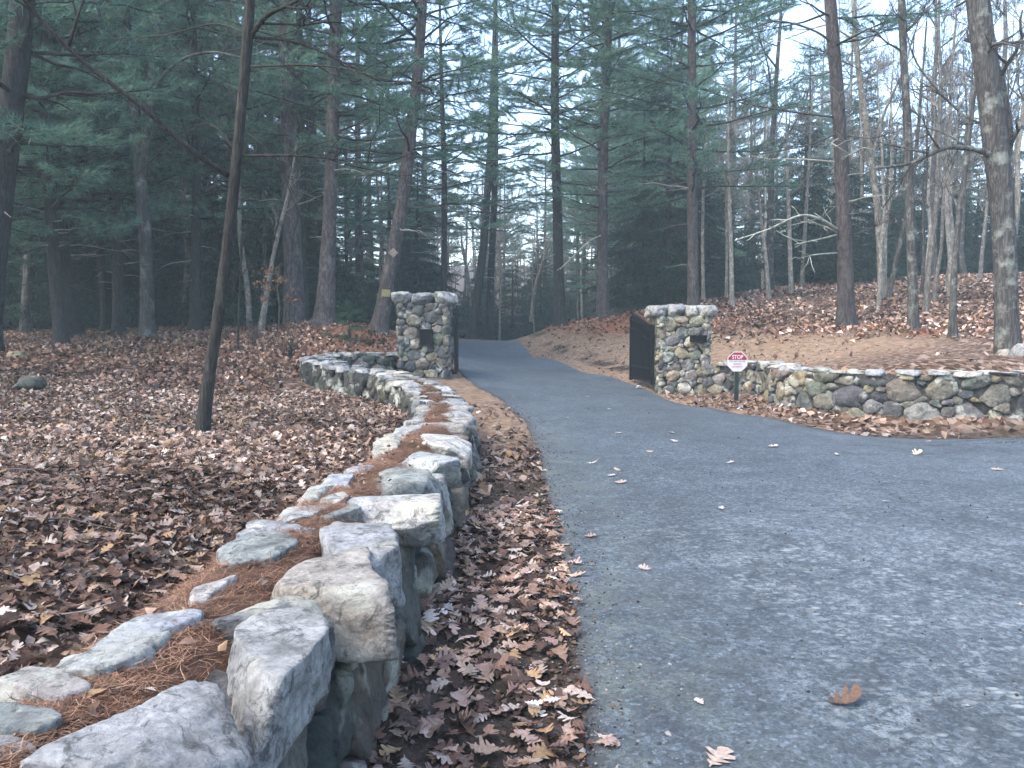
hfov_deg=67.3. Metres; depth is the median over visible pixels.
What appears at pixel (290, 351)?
twiggy shrub
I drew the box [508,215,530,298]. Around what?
bare tree
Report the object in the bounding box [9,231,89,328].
hemlock tree
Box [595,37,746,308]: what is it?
hemlock tree
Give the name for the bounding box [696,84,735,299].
bare tree
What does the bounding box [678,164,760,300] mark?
hemlock tree
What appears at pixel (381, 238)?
bare tree
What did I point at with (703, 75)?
pine tree
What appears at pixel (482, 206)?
bare tree
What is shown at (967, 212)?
hemlock tree
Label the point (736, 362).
stop sign
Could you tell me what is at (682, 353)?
gate pillar
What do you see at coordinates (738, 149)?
pine tree
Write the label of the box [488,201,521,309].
bare tree
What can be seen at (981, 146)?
bare tree
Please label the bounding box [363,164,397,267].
pine tree
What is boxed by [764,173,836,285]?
hemlock tree
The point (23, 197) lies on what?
pine tree
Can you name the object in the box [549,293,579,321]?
hemlock tree
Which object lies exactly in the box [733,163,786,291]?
hemlock tree
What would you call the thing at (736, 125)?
bare tree
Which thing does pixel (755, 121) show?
bare tree
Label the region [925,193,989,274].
hemlock tree
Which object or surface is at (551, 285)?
hemlock tree
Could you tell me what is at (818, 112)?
pine tree
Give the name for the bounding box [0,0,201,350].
pine tree
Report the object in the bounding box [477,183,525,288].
pine tree
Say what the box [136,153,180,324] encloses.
hemlock tree
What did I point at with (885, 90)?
bare tree
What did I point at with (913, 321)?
bare tree
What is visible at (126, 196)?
pine tree
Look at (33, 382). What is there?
rock
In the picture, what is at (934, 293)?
bare tree
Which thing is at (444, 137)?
pine tree
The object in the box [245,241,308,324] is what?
hemlock tree
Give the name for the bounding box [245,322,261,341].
twiggy shrub
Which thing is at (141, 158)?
bare tree
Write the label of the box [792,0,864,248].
bare tree
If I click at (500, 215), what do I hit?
bare tree
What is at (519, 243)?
bare tree
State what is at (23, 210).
pine tree
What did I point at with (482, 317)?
hemlock tree
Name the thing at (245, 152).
bare tree
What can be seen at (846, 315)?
pine tree
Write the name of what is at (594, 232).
pine tree
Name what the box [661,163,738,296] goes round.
hemlock tree
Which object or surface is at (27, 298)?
bare tree
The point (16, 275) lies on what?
hemlock tree
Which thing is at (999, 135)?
oak tree
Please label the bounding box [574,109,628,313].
bare tree
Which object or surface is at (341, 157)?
pine tree
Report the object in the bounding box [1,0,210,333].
pine tree
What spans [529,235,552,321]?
bare tree
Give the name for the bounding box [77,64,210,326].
hemlock tree
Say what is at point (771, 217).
bare tree
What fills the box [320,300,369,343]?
pine seedling
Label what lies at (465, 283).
bare tree
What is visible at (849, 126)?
bare tree
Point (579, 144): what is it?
pine tree
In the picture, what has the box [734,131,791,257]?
pine tree
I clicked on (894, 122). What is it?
bare tree
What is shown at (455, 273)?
bare tree
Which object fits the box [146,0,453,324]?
pine tree
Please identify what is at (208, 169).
pine tree
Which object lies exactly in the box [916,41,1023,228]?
pine tree
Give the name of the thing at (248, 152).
bare tree
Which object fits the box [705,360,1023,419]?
stone wall
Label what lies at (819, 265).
hemlock tree
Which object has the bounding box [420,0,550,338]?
pine tree
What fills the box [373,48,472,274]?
pine tree
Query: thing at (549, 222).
pine tree
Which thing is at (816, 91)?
pine tree
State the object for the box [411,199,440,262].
bare tree
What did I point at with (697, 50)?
pine tree
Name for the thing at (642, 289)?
hemlock tree
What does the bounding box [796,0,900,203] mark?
pine tree
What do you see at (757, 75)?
bare tree
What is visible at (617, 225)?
pine tree
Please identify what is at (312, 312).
hemlock tree
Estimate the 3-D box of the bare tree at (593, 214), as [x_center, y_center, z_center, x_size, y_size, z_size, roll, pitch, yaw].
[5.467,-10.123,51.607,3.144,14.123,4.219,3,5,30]
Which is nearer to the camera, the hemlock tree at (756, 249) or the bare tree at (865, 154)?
the bare tree at (865, 154)
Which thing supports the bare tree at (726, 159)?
on the ground
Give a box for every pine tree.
[0,0,81,245]
[0,0,130,265]
[0,0,185,336]
[0,0,198,344]
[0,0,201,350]
[0,2,78,267]
[1,0,179,330]
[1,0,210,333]
[1,13,31,218]
[16,0,224,327]
[74,0,260,326]
[78,0,317,330]
[140,0,321,312]
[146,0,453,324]
[161,1,319,217]
[181,3,253,247]
[198,0,448,326]
[202,0,389,320]
[207,0,418,303]
[265,13,371,258]
[288,0,509,335]
[305,0,435,319]
[317,132,354,272]
[321,0,430,298]
[336,82,438,328]
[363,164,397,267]
[369,140,447,278]
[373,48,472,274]
[376,0,519,291]
[391,60,469,260]
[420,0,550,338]
[435,0,549,339]
[453,0,664,325]
[473,159,530,312]
[476,191,525,300]
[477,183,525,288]
[495,0,728,318]
[513,134,570,282]
[538,204,571,279]
[539,124,609,303]
[539,138,614,311]
[541,1,641,285]
[543,84,636,290]
[545,0,665,313]
[561,14,646,310]
[576,130,636,291]
[579,0,809,304]
[588,56,636,306]
[608,0,749,262]
[608,81,663,310]
[613,28,675,242]
[615,16,717,259]
[662,16,744,208]
[678,43,740,207]
[681,0,792,235]
[704,109,758,262]
[710,83,760,240]
[734,0,961,327]
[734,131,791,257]
[756,36,856,238]
[790,46,858,212]
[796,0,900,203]
[809,73,869,221]
[913,100,957,212]
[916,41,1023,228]
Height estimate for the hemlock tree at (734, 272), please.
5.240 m
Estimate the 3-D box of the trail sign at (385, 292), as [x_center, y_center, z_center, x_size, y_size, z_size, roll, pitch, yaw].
[-3.521,-2.544,21.512,0.253,0.216,0.037,0,5,0]
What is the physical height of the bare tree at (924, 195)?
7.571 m
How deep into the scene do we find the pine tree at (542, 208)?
72.24 m
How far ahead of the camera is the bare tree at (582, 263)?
59.78 m
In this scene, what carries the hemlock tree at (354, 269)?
on the ground
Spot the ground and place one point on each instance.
(888, 357)
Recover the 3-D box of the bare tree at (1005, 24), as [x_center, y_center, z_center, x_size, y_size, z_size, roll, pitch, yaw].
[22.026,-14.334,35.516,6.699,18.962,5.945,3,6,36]
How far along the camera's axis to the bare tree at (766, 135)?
43.76 m
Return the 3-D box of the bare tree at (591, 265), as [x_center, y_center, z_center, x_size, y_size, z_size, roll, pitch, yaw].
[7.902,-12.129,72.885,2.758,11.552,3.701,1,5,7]
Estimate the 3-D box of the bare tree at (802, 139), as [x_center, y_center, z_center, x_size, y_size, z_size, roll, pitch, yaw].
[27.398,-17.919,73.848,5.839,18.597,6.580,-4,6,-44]
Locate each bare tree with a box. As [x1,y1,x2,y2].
[5,4,132,332]
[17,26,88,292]
[20,62,112,230]
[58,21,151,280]
[80,0,271,335]
[127,7,264,325]
[164,0,264,326]
[164,59,225,190]
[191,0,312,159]
[199,0,275,236]
[201,1,323,324]
[203,8,278,229]
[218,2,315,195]
[228,220,259,348]
[258,121,304,329]
[315,76,391,310]
[316,51,381,248]
[320,146,362,255]
[343,61,401,282]
[410,219,440,267]
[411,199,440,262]
[426,160,440,263]
[426,182,472,267]
[426,201,477,291]
[430,179,466,256]
[438,225,465,329]
[447,231,471,305]
[450,156,483,308]
[450,177,479,277]
[450,230,460,286]
[459,154,515,250]
[460,186,511,263]
[462,206,497,276]
[471,145,522,306]
[472,175,510,249]
[472,185,519,312]
[476,199,520,339]
[477,179,513,307]
[484,241,516,312]
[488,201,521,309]
[496,219,534,314]
[501,155,551,255]
[507,200,534,307]
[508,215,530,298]
[509,199,548,333]
[511,235,533,324]
[527,210,567,307]
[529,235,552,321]
[541,199,578,305]
[548,215,582,278]
[562,128,619,224]
[562,207,587,318]
[565,146,593,302]
[566,177,596,317]
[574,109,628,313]
[588,246,596,312]
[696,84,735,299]
[699,11,785,257]
[702,80,769,306]
[706,100,784,299]
[707,117,747,257]
[710,109,769,296]
[711,112,752,201]
[711,119,760,245]
[716,48,817,282]
[718,1,822,290]
[722,77,803,261]
[730,75,765,255]
[736,77,804,246]
[737,73,795,288]
[772,80,832,293]
[773,70,832,287]
[781,94,826,219]
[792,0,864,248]
[803,0,926,297]
[818,47,887,195]
[824,92,872,276]
[826,27,902,266]
[834,65,898,195]
[834,82,893,235]
[843,0,944,330]
[844,43,929,309]
[849,0,925,268]
[864,47,937,189]
[874,0,1014,274]
[878,0,1023,336]
[880,66,970,293]
[883,5,961,297]
[895,0,968,297]
[897,11,979,229]
[897,107,953,209]
[901,46,977,172]
[902,45,972,270]
[907,0,1012,311]
[913,15,1011,273]
[913,35,985,287]
[918,0,1023,104]
[921,62,981,304]
[954,46,1022,281]
[958,107,985,205]
[961,0,1023,143]
[962,52,1023,200]
[964,36,1023,193]
[967,154,985,200]
[970,41,1023,199]
[991,0,1023,231]
[991,0,1023,233]
[999,36,1023,83]
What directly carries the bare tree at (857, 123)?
on the ground
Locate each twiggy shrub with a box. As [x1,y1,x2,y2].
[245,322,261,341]
[275,328,311,358]
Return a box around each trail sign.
[382,289,390,296]
[389,248,397,257]
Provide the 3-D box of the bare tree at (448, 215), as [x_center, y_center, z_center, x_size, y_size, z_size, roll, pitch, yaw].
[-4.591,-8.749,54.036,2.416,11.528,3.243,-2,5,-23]
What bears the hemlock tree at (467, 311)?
on the ground
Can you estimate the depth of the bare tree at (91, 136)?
28.45 m
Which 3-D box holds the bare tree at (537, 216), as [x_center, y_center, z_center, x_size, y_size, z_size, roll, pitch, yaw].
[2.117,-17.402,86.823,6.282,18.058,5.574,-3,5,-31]
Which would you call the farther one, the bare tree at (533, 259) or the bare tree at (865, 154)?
the bare tree at (533, 259)
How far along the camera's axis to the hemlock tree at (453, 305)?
61.67 m
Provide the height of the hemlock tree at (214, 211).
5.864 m
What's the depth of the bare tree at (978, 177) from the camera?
59.19 m
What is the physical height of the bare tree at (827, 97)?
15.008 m
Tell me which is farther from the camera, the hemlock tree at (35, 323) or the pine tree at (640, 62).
the pine tree at (640, 62)
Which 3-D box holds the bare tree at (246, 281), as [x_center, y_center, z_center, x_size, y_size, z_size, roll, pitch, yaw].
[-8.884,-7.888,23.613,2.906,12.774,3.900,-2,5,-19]
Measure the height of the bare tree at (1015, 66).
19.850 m
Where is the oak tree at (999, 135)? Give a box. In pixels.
[874,0,1023,354]
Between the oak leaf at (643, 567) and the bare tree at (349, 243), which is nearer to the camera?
the oak leaf at (643, 567)
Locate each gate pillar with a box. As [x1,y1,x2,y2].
[391,291,457,379]
[644,304,717,393]
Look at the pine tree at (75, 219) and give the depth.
20.53 m
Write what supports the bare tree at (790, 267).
on the ground
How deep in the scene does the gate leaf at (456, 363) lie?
18.32 m
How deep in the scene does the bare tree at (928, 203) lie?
36.37 m
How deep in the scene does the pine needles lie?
2.33 m
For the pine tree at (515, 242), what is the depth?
72.24 m
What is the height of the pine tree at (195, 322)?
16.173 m
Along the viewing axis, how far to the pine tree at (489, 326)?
44.11 m
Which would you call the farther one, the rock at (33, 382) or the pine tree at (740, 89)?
the pine tree at (740, 89)
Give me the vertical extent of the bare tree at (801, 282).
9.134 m
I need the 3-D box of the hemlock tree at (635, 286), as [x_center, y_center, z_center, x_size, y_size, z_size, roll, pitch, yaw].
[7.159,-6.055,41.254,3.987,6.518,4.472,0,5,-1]
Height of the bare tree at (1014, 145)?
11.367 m
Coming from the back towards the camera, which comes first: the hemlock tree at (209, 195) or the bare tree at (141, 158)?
the hemlock tree at (209, 195)
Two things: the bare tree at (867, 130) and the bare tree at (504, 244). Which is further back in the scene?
the bare tree at (504, 244)
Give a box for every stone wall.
[0,352,481,767]
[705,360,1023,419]
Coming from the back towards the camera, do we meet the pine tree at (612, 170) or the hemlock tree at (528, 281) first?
the pine tree at (612, 170)
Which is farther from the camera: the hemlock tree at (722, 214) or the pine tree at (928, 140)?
the pine tree at (928, 140)
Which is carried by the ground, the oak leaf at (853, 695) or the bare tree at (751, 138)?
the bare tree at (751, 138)
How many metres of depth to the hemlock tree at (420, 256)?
51.22 m
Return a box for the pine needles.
[0,377,456,767]
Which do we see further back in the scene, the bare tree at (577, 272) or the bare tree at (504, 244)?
the bare tree at (504, 244)
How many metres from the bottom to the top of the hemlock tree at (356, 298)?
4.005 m
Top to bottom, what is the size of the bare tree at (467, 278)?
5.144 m
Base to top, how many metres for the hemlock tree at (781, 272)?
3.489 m
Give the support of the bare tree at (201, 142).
on the ground
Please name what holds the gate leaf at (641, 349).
attached to the gate pillar at (682, 353)
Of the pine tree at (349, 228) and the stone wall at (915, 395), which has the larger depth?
the pine tree at (349, 228)
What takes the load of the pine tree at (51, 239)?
on the ground
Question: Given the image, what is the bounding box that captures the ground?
[0,265,1023,767]
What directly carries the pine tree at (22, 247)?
on the ground
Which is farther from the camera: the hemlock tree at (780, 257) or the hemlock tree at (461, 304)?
the hemlock tree at (461, 304)
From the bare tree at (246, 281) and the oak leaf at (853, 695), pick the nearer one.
the oak leaf at (853, 695)
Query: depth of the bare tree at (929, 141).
58.04 m
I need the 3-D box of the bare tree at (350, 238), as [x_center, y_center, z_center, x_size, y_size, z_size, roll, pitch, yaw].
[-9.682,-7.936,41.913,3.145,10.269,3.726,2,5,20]
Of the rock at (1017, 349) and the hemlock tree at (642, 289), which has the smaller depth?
the rock at (1017, 349)
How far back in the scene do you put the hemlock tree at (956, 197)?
47.64 m
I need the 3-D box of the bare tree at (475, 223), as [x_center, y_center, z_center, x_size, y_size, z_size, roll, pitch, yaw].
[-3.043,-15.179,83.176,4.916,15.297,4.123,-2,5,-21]
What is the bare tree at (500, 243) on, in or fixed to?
on the ground
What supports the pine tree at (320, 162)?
on the ground
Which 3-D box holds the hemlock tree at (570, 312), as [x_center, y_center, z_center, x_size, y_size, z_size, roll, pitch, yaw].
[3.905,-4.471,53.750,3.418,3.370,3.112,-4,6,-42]
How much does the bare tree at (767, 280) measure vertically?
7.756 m
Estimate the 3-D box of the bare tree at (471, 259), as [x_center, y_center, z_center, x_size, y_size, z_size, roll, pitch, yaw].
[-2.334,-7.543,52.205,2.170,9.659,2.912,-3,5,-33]
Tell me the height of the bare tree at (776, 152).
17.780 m
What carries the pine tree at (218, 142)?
on the ground
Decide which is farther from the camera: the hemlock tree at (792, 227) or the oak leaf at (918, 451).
the hemlock tree at (792, 227)
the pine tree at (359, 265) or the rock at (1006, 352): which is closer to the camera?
the rock at (1006, 352)
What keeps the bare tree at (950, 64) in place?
on the ground
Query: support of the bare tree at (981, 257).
on the ground
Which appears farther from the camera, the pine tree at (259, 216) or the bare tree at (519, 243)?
the bare tree at (519, 243)
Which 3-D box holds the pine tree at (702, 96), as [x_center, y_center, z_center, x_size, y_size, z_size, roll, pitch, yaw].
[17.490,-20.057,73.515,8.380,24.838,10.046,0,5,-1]
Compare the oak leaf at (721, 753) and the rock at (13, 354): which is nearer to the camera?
the oak leaf at (721, 753)
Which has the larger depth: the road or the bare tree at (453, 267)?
the bare tree at (453, 267)
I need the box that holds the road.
[452,340,1023,767]
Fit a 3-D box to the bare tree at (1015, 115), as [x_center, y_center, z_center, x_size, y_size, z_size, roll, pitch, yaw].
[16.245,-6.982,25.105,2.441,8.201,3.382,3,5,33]
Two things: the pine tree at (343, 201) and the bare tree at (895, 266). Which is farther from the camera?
the pine tree at (343, 201)
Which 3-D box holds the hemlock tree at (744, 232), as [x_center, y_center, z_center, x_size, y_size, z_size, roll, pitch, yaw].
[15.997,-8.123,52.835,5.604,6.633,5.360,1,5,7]
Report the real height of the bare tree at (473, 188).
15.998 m
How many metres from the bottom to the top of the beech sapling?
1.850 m
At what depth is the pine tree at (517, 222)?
76.13 m
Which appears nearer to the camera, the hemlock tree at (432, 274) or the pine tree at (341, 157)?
the hemlock tree at (432, 274)
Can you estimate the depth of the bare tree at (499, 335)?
50.28 m
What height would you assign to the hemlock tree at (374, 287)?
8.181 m
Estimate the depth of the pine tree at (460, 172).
69.82 m
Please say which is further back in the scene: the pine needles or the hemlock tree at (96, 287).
the hemlock tree at (96, 287)
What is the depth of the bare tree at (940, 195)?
41.61 m
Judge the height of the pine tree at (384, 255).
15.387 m
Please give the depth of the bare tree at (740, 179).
54.58 m
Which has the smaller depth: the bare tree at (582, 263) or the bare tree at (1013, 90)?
the bare tree at (1013, 90)
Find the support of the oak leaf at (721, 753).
on the road
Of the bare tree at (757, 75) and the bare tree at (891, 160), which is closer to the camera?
the bare tree at (891, 160)
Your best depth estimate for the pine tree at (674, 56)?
48.46 m
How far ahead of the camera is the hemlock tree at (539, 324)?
52.75 m
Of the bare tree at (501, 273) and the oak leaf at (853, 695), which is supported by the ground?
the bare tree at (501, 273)
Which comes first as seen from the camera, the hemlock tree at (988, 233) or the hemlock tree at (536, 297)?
the hemlock tree at (988, 233)
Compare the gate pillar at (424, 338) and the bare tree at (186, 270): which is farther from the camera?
the bare tree at (186, 270)
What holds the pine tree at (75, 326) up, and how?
on the ground
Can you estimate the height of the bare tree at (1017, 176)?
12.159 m
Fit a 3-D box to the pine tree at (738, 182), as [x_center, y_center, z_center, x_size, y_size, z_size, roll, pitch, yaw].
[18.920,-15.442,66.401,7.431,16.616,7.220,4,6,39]
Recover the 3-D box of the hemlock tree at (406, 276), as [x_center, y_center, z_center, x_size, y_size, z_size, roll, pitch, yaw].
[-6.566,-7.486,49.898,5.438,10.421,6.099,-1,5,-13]
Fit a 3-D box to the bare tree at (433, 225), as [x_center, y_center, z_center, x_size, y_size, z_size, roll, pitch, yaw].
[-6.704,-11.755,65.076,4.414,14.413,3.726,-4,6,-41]
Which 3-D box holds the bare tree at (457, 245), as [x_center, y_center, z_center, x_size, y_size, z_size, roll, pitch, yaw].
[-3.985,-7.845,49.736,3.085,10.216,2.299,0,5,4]
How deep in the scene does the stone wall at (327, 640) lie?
2.45 m
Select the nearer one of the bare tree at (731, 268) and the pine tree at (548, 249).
the bare tree at (731, 268)
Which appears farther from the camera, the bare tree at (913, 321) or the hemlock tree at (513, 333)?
the hemlock tree at (513, 333)
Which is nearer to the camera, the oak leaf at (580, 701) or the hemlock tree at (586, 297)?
the oak leaf at (580, 701)
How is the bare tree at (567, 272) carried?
on the ground
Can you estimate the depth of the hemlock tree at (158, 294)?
29.89 m
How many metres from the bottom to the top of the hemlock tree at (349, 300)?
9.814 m
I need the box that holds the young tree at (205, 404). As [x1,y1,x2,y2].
[15,0,485,432]
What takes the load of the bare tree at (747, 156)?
on the ground
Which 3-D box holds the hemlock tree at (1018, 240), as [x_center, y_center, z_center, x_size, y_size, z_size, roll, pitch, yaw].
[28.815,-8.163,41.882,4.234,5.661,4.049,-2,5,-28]
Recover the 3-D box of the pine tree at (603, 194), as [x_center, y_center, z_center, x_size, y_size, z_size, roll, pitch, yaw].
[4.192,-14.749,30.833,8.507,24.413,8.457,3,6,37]
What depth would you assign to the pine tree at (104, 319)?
24.63 m
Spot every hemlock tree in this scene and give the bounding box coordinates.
[3,72,167,328]
[3,243,51,329]
[7,70,164,325]
[7,222,46,327]
[8,205,74,328]
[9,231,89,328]
[10,143,138,328]
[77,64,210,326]
[91,165,167,312]
[104,224,178,326]
[132,97,253,319]
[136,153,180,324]
[155,192,282,327]
[156,174,222,296]
[168,195,254,321]
[177,200,281,329]
[215,120,275,248]
[228,194,316,323]
[236,117,368,320]
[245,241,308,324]
[246,110,370,323]
[279,151,372,315]
[335,253,372,324]
[349,233,379,299]
[350,221,379,318]
[350,286,373,321]
[362,160,469,337]
[370,187,447,320]
[395,212,461,336]
[437,262,464,336]
[457,248,508,326]
[458,275,507,339]
[458,291,466,325]
[479,286,509,340]
[482,260,536,340]
[507,257,553,340]
[515,230,565,308]
[515,251,553,333]
[521,276,548,318]
[546,282,574,317]
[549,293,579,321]
[564,257,595,319]
[565,296,581,320]
[576,85,706,316]
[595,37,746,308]
[616,228,662,311]
[659,178,749,303]
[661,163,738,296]
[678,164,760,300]
[711,241,744,290]
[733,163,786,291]
[733,217,760,283]
[739,104,871,281]
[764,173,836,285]
[774,245,807,285]
[775,189,807,276]
[782,162,905,286]
[794,76,917,276]
[854,120,940,271]
[867,160,984,278]
[871,148,926,251]
[925,102,988,273]
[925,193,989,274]
[944,191,975,231]
[954,169,992,273]
[965,70,1023,272]
[974,221,1023,272]
[1017,216,1023,270]
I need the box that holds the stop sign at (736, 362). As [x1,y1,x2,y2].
[727,352,746,402]
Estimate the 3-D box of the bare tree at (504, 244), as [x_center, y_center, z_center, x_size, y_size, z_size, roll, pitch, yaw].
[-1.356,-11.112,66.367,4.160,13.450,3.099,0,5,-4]
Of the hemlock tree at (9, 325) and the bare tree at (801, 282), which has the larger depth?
the bare tree at (801, 282)
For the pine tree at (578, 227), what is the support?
on the ground
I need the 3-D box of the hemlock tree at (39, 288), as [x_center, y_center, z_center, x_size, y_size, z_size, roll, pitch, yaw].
[-14.976,-6.105,26.180,5.777,9.230,6.257,0,5,5]
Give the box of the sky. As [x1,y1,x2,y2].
[67,0,1023,265]
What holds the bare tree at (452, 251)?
on the ground
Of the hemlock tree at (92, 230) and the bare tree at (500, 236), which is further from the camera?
the bare tree at (500, 236)
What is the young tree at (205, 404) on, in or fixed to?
on the ground
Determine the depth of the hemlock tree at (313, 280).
28.54 m
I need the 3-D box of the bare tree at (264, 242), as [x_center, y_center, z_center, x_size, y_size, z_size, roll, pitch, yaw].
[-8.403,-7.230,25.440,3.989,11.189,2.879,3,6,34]
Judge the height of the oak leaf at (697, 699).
0.006 m
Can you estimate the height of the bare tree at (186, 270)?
12.814 m
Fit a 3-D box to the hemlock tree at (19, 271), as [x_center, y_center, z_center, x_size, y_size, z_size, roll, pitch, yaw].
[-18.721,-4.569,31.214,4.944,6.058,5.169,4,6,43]
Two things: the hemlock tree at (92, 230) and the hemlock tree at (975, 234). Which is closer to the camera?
the hemlock tree at (92, 230)
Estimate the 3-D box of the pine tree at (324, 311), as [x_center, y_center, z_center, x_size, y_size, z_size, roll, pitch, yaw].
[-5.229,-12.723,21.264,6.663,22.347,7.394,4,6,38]
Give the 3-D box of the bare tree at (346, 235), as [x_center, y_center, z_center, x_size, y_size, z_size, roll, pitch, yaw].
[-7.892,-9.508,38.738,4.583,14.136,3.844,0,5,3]
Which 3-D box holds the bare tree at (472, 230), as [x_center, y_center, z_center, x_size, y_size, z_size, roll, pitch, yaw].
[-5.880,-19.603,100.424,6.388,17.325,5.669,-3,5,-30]
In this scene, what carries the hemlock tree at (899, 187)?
on the ground
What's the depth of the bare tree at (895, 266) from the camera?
25.45 m
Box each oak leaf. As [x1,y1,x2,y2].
[571,698,594,704]
[638,563,650,569]
[694,697,703,703]
[705,746,735,766]
[823,683,860,703]
[912,449,922,453]
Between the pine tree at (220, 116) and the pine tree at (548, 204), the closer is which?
the pine tree at (220, 116)
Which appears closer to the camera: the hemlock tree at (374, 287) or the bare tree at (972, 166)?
the hemlock tree at (374, 287)
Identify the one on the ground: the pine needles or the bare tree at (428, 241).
the bare tree at (428, 241)
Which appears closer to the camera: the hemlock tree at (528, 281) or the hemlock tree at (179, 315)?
the hemlock tree at (179, 315)
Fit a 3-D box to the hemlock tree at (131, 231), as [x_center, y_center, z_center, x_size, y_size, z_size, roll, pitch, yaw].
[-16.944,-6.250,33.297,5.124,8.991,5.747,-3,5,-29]
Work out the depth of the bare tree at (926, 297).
22.41 m
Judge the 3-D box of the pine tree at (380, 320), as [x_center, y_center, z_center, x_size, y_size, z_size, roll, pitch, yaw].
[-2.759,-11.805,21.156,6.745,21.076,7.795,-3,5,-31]
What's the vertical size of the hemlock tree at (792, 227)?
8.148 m
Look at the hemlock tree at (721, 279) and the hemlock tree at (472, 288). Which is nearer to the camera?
the hemlock tree at (721, 279)
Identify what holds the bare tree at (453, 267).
on the ground
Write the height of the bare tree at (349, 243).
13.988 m
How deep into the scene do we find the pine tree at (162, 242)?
30.93 m
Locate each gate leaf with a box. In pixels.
[453,305,458,373]
[629,313,654,384]
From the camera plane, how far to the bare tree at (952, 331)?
17.84 m
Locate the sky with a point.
(801, 13)
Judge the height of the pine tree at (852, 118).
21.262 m
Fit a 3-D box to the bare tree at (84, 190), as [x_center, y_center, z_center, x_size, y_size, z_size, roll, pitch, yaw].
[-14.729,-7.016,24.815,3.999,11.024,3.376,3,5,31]
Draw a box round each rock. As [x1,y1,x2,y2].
[6,351,28,359]
[13,376,46,389]
[995,349,1013,355]
[1011,343,1023,355]
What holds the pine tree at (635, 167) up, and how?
on the ground
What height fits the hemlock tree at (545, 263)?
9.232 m
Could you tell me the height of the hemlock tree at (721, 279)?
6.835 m
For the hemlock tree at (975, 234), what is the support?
on the ground
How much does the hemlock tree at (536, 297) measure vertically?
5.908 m
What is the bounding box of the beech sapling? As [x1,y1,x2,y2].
[238,265,301,327]
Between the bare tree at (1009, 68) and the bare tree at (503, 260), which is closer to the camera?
the bare tree at (1009, 68)
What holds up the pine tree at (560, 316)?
on the ground
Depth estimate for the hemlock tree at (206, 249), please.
30.66 m
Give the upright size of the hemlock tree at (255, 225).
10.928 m
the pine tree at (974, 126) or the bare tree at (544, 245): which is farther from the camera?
the pine tree at (974, 126)
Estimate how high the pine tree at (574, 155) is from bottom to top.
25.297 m
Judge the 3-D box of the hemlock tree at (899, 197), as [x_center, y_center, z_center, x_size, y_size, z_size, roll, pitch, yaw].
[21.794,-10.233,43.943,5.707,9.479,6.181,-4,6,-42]
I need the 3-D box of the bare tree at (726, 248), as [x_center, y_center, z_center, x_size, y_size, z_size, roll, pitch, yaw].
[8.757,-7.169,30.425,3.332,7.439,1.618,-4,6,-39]
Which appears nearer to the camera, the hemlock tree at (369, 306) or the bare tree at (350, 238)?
the bare tree at (350, 238)
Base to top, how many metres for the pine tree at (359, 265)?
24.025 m
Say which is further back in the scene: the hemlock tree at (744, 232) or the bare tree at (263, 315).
the hemlock tree at (744, 232)
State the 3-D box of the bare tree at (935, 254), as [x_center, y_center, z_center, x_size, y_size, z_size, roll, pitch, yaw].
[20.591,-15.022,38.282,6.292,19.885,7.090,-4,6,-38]
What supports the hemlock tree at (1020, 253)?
on the ground
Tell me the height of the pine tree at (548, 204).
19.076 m
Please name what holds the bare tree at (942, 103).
on the ground
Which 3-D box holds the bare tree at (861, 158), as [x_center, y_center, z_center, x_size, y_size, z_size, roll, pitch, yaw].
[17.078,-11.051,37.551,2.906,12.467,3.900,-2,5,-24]
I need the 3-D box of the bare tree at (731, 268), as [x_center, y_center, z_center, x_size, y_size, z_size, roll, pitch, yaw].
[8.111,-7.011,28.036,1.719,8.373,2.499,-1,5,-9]
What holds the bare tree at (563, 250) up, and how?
on the ground
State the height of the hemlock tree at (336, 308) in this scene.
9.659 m
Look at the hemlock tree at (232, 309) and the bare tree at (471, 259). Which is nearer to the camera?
the hemlock tree at (232, 309)
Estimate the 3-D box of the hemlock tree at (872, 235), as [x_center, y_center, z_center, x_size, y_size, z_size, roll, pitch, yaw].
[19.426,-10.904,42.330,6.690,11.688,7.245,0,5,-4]
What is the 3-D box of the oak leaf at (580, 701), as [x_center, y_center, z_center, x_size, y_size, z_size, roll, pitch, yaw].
[0.309,1.354,3.297,0.119,0.040,0.072,0,5,0]
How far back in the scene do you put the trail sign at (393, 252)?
21.46 m
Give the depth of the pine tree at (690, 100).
27.93 m
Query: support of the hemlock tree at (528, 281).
on the ground
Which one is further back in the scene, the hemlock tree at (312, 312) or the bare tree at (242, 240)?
the hemlock tree at (312, 312)
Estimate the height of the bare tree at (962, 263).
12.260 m
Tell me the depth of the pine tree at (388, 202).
49.25 m
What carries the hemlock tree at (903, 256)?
on the ground
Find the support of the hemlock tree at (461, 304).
on the ground
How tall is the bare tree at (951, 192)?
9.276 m

